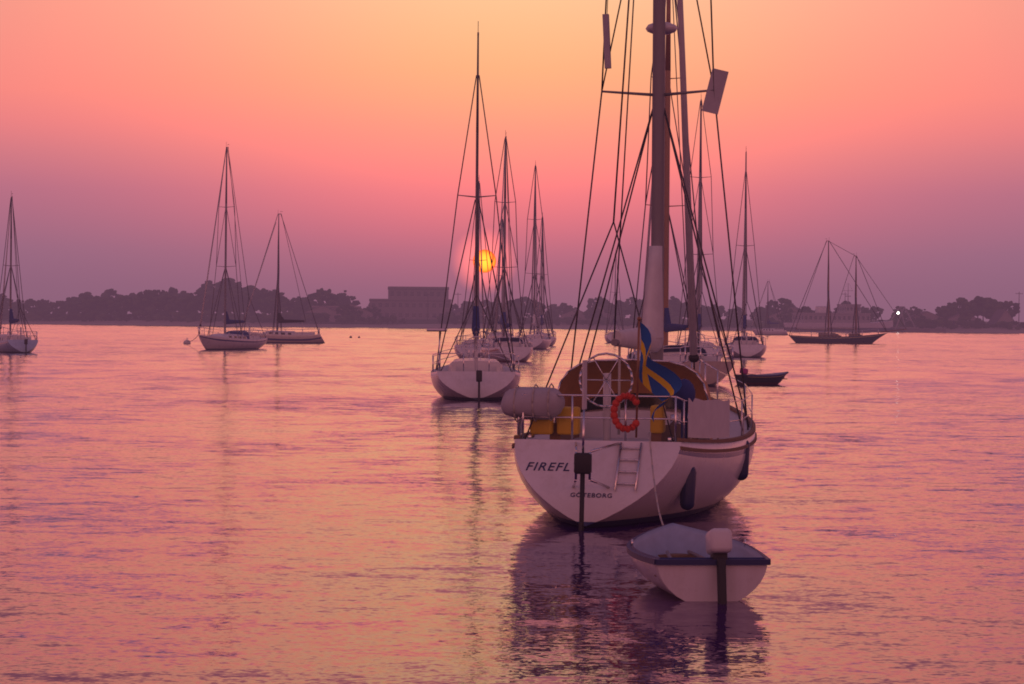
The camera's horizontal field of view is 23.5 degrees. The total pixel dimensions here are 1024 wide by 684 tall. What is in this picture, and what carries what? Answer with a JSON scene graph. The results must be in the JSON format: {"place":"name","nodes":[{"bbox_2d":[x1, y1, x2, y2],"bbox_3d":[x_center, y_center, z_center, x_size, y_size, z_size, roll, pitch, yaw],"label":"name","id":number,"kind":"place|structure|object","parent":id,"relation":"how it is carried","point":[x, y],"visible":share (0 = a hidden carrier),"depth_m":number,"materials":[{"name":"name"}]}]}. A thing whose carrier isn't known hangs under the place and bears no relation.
{"place":"outdoors","nodes":[
{"label":"outdoors","id":0,"kind":"place"},
{"bbox_2d":[473,250,495,272],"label":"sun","id":1,"kind":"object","parent":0,"point":[484,266],"visible":0.61,"depth_m":8962.67,"materials":[{"name":"yellow"}]},
{"bbox_2d":[0,324,1023,683],"bbox_3d":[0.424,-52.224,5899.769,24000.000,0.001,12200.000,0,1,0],"label":"harbour water","id":2,"kind":"structure","parent":0,"point":[358,506],"depth_m":35.67,"materials":[{"name":"purple liquid"}]},
{"bbox_2d":[0,193,37,352],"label":"yacht","id":3,"kind":"object","parent":2,"relation":"on","point":[10,342],"visible":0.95,"depth_m":196.49,"materials":[{"name":"white plastic"}]},
{"bbox_2d":[198,142,267,349],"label":"yacht","id":4,"kind":"object","parent":2,"relation":"on","point":[242,339],"visible":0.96,"depth_m":224.84,"materials":[{"name":"white plastic"}]},
{"bbox_2d":[241,211,324,342],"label":"yacht","id":5,"kind":"object","parent":2,"relation":"on","point":[274,336],"visible":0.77,"depth_m":285.05,"materials":[{"name":"white plastic"}]},
{"bbox_2d":[427,21,520,400],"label":"yacht","id":6,"kind":"object","parent":2,"relation":"on","point":[475,377],"visible":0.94,"depth_m":92.67,"materials":[{"name":"white plastic"}]},
{"bbox_2d":[454,177,494,357],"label":"yacht","id":7,"kind":"object","parent":2,"relation":"on","point":[458,350],"visible":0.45,"depth_m":188.16,"materials":[{"name":"white plastic"}]},
{"bbox_2d":[487,219,513,340],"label":"yacht","id":8,"kind":"object","parent":2,"relation":"on","point":[501,319],"visible":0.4,"depth_m":295.18,"materials":[{"name":"white plastic"}]},
{"bbox_2d":[481,130,532,361],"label":"yacht","id":9,"kind":"object","parent":2,"relation":"on","point":[522,350],"visible":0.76,"depth_m":176.86,"materials":[{"name":"white plastic"}]},
{"bbox_2d":[517,161,550,348],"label":"yacht","id":10,"kind":"object","parent":2,"relation":"on","point":[539,341],"visible":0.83,"depth_m":250.60,"materials":[{"name":"white plastic"}]},
{"bbox_2d":[529,212,555,345],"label":"yacht","id":11,"kind":"object","parent":2,"relation":"on","point":[553,334],"visible":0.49,"depth_m":279.37,"materials":[{"name":"white plastic"}]},
{"bbox_2d":[604,249,623,342],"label":"yacht","id":12,"kind":"object","parent":2,"relation":"on","point":[608,336],"visible":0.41,"depth_m":322.96,"materials":[{"name":"white plastic"}]},
{"bbox_2d":[501,0,756,530],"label":"sailboat","id":13,"kind":"object","parent":2,"relation":"on","point":[582,455],"visible":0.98,"depth_m":37.22,"materials":[{"name":"white plastic"}]},
{"bbox_2d":[627,0,734,385],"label":"sailboat","id":14,"kind":"object","parent":2,"relation":"on","point":[677,353],"visible":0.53,"depth_m":120.18,"materials":[{"name":"white plastic"}]},
{"bbox_2d":[627,523,770,603],"bbox_3d":[2.030,2.466,27.509,1.448,0.984,3.206,0,1,-5],"label":"dinghy","id":15,"kind":"object","parent":2,"relation":"on","point":[687,563],"visible":0.94,"depth_m":26.30,"materials":[{"name":"white plastic"}]},
{"bbox_2d":[649,432,663,525],"bbox_3d":[1.958,1.854,32.643,0.022,0.985,7.165,0,1,1],"label":"painter rope","id":16,"kind":"object","parent":15,"relation":"attached to","point":[654,481],"visible":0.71,"depth_m":34.31,"materials":[{"name":"beige fabric"}]},
{"bbox_2d":[676,95,724,358],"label":"sailboat","id":17,"kind":"object","parent":2,"relation":"on","point":[699,292],"visible":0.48,"depth_m":183.81,"materials":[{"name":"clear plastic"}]},
{"bbox_2d":[725,151,765,357],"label":"yacht","id":18,"kind":"object","parent":2,"relation":"on","point":[751,346],"visible":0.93,"depth_m":205.42,"materials":[{"name":"white plastic"}]},
{"bbox_2d":[736,368,788,384],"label":"dinghy","id":19,"kind":"object","parent":2,"relation":"on","point":[765,379],"visible":0.89,"depth_m":115.81,"materials":[{"name":"blue"}]},
{"bbox_2d":[751,281,787,334],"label":"yacht","id":20,"kind":"object","parent":2,"relation":"on","point":[767,331],"visible":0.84,"depth_m":524.67,"materials":[{"name":"white plastic"}]},
{"bbox_2d":[789,241,905,343],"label":"sailboat","id":21,"kind":"object","parent":2,"relation":"on","point":[851,338],"visible":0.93,"depth_m":338.98,"materials":[{"name":"brown wood"}]},
{"bbox_2d":[783,288,945,331],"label":"buildings","id":22,"kind":"structure","parent":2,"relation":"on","point":[843,316],"depth_m":719.80,"materials":[{"name":"painted steel"},{"name":"glass"}]},
{"bbox_2d":[0,0,1023,321],"label":"sky","id":23,"kind":"structure","parent":0,"point":[889,133],"materials":[{"name":"pink"}]},
{"bbox_2d":[2,315,1023,332],"bbox_3d":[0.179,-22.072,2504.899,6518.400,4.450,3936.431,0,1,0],"label":"shore land","id":24,"kind":"structure","parent":0,"point":[421,323],"depth_m":774.72,"materials":[{"name":"brown soil"}]},
{"bbox_2d":[3,303,126,321],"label":"shore trees","id":25,"kind":"object","parent":24,"relation":"on","point":[61,308],"visible":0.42,"depth_m":829.92,"materials":[{"name":"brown plant"}]},
{"bbox_2d":[126,294,516,324],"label":"shore trees","id":26,"kind":"object","parent":24,"relation":"on","point":[230,307],"visible":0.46,"depth_m":787.90,"materials":[{"name":"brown plant"}]},
{"bbox_2d":[0,278,1023,329],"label":"trees","id":27,"kind":"object","parent":24,"relation":"on","point":[153,305],"visible":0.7,"depth_m":791.30,"materials":[{"name":"green plant"}]},
{"bbox_2d":[184,286,1022,327],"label":"shore buildings","id":28,"kind":"structure","parent":24,"relation":"on","point":[427,303],"depth_m":809.27,"materials":[{"name":"concrete"}]},
{"bbox_2d":[513,304,918,327],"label":"shore trees","id":29,"kind":"object","parent":24,"relation":"on","point":[685,319],"visible":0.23,"depth_m":780.09,"materials":[{"name":"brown plant"}]},
{"bbox_2d":[942,302,1011,327],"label":"shore trees","id":30,"kind":"object","parent":24,"relation":"on","point":[977,316],"visible":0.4,"depth_m":770.37,"materials":[{"name":"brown plant"}]}
]}

